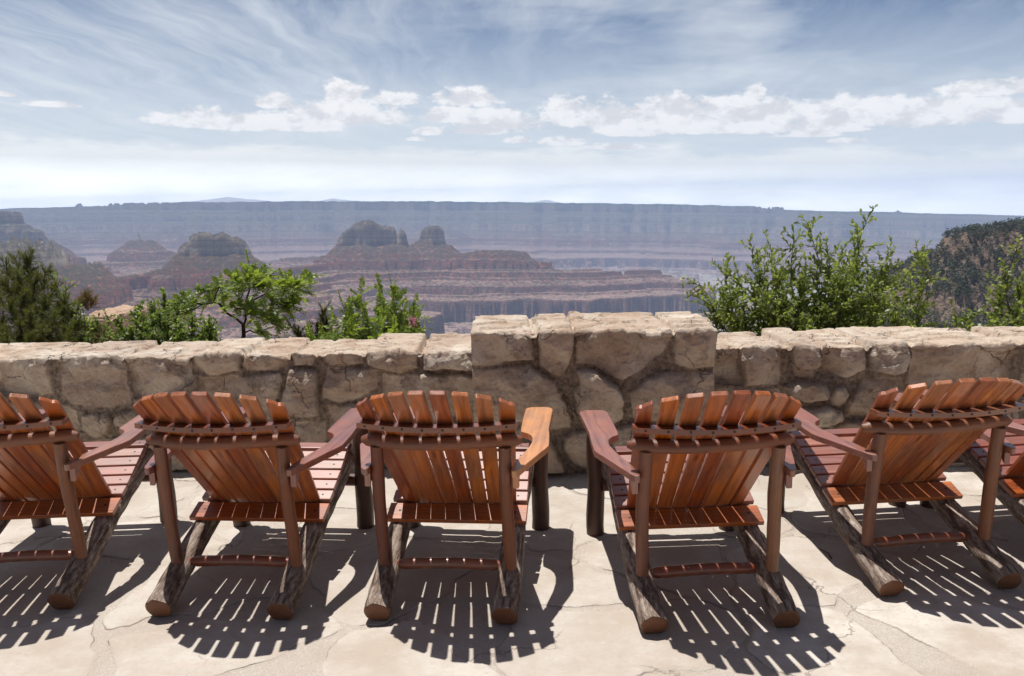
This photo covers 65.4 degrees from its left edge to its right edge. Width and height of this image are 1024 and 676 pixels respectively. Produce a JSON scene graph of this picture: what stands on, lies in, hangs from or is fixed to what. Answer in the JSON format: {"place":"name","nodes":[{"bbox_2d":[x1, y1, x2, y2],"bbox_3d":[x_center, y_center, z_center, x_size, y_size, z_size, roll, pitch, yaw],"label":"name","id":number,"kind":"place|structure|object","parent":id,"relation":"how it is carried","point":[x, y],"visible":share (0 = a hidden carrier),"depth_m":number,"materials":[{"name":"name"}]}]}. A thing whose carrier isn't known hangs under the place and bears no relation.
{"place":"outdoors","nodes":[
{"label":"outdoors","id":0,"kind":"place"},
{"bbox_2d":[160,197,276,203],"bbox_3d":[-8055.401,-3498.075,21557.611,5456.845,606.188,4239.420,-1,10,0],"label":"mountain","id":1,"kind":"structure","parent":0,"point":[227,199],"depth_m":21540.58,"materials":[{"name":"blue"}]},
{"bbox_2d":[321,198,375,201],"bbox_3d":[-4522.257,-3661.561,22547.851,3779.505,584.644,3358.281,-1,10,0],"label":"mountain","id":2,"kind":"structure","parent":0,"point":[332,199],"depth_m":22365.15,"materials":[{"name":"blue"}]},
{"bbox_2d":[0,466,1023,675],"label":"terrace floor","id":3,"kind":"structure","parent":0,"point":[951,609],"depth_m":3.31,"materials":[{"name":"beige stone"}]},
{"bbox_2d":[0,393,177,608],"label":"adirondack chair","id":4,"kind":"object","parent":3,"relation":"on","point":[48,473],"visible":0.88,"depth_m":3.57,"materials":[{"name":"brown wood"}]},
{"bbox_2d":[0,332,473,471],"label":"stone wall","id":5,"kind":"structure","parent":3,"relation":"on","point":[319,389],"depth_m":5.07,"materials":[{"name":"stone"}]},
{"bbox_2d":[133,392,375,619],"bbox_3d":[-1.160,0.590,3.669,0.840,0.979,1.173,0,10,6],"label":"adirondack chair","id":6,"kind":"object","parent":3,"relation":"on","point":[239,470],"visible":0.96,"depth_m":3.40,"materials":[{"name":"brown wood"}]},
{"bbox_2d":[356,391,552,624],"bbox_3d":[-0.247,0.581,3.596,0.840,0.979,1.173,0,10,6],"label":"adirondack chair","id":7,"kind":"object","parent":3,"relation":"on","point":[487,475],"visible":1,"depth_m":3.31,"materials":[{"name":"brown wood"}]},
{"bbox_2d":[471,311,717,473],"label":"stone pier","id":8,"kind":"structure","parent":3,"relation":"on","point":[617,367],"depth_m":4.78,"materials":[{"name":"stone"}]},
{"bbox_2d":[580,390,801,633],"bbox_3d":[0.767,0.576,3.487,0.840,0.979,1.173,-2,10,-2],"label":"adirondack chair","id":9,"kind":"object","parent":3,"relation":"on","point":[663,480],"visible":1,"depth_m":3.20,"materials":[{"name":"brown wood"}]},
{"bbox_2d":[713,326,1023,466],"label":"stone wall","id":10,"kind":"structure","parent":3,"relation":"on","point":[836,378],"depth_m":4.88,"materials":[{"name":"stone"}]},
{"bbox_2d":[767,377,1023,596],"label":"adirondack chair","id":11,"kind":"object","parent":3,"relation":"on","point":[912,447],"visible":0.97,"depth_m":3.46,"materials":[{"name":"brown wood"}]},
{"bbox_2d":[920,389,1023,526],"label":"adirondack chair","id":12,"kind":"object","parent":3,"relation":"on","point":[1010,486],"visible":0.38,"depth_m":3.81,"materials":[{"name":"brown wood"}]},
{"bbox_2d":[0,201,1023,341],"bbox_3d":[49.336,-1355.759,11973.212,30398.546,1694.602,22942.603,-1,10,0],"label":"canyon","id":13,"kind":"structure","parent":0,"point":[458,267],"depth_m":12710.92,"materials":[{"name":"stone"}]},
{"bbox_2d":[828,217,1023,327],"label":"bluff trees","id":14,"kind":"object","parent":13,"relation":"on","point":[1007,226],"visible":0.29,"depth_m":1135.40,"materials":[{"name":"green plant"}]},
{"bbox_2d":[0,0,1023,215],"label":"sky","id":15,"kind":"structure","parent":0,"point":[909,106],"materials":[{"name":"blue"}]},
{"bbox_2d":[531,200,558,202],"bbox_3d":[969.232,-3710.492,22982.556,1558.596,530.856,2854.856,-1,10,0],"label":"mountain","id":16,"kind":"structure","parent":0,"point":[547,201],"depth_m":22869.02,"materials":[{"name":"blue"}]},
{"bbox_3d":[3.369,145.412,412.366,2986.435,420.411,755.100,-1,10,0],"label":"hillside","id":17,"kind":"structure","parent":0,"visible":0},
{"bbox_2d":[0,245,102,343],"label":"pine tree","id":18,"kind":"object","parent":17,"relation":"on","point":[40,323],"visible":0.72,"depth_m":6.52,"materials":[{"name":"green plant"}]},
{"bbox_2d":[49,272,118,343],"bbox_3d":[-3.631,0.098,6.714,1.014,1.350,0.396,4,11,30],"label":"broadleaf bush","id":19,"kind":"object","parent":17,"relation":"on","point":[105,334],"visible":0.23,"depth_m":6.60,"materials":[{"name":"green plant"}]},
{"bbox_2d":[82,305,148,343],"bbox_3d":[-4.830,-0.040,9.812,0.497,0.683,1.120,-1,10,0],"label":"boulder","id":20,"kind":"object","parent":17,"relation":"on","point":[125,310],"visible":0.23,"depth_m":9.49,"materials":[{"name":"stone"}]},
{"bbox_2d":[77,287,103,311],"bbox_3d":[-5.118,-0.464,9.651,0.331,0.367,0.305,-9,12,-40],"label":"dry shrub","id":21,"kind":"object","parent":20,"relation":"on","point":[86,297],"visible":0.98,"depth_m":9.62,"materials":[{"name":"brown plant"}]},
{"bbox_2d":[109,287,223,344],"bbox_3d":[-2.703,0.215,6.349,0.990,1.200,0.672,-1,10,0],"label":"broadleaf bush","id":22,"kind":"object","parent":17,"relation":"on","point":[145,328],"visible":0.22,"depth_m":6.24,"materials":[{"name":"green plant"}]},
{"bbox_2d":[160,248,328,339],"bbox_3d":[-2.357,-0.192,6.663,1.584,1.107,1.035,-1,10,0],"label":"locust tree","id":23,"kind":"object","parent":17,"relation":"on","point":[261,279],"visible":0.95,"depth_m":6.55,"materials":[{"name":"green plant"}]},
{"bbox_2d":[283,299,339,337],"bbox_3d":[-1.696,0.186,6.816,0.599,1.060,0.384,-1,10,0],"label":"broadleaf bush","id":24,"kind":"object","parent":17,"relation":"on","point":[298,331],"visible":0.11,"depth_m":6.75,"materials":[{"name":"green plant"}]},
{"bbox_2d":[304,270,431,340],"bbox_3d":[-1.110,0.155,6.257,1.050,1.376,0.680,-1,10,0],"label":"locust bush","id":25,"kind":"object","parent":17,"relation":"on","point":[393,318],"visible":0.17,"depth_m":6.18,"materials":[{"name":"green plant"}]},
{"bbox_2d":[674,204,947,335],"bbox_3d":[2.317,-0.146,6.191,2.132,1.736,1.117,-1,10,0],"label":"oak shrub","id":26,"kind":"object","parent":17,"relation":"on","point":[769,310],"visible":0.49,"depth_m":6.01,"materials":[{"name":"green plant"}]},
{"bbox_2d":[947,234,1023,330],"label":"oak shrub","id":27,"kind":"object","parent":17,"relation":"on","point":[1016,319],"visible":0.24,"depth_m":5.93,"materials":[{"name":"green plant"}]}
]}

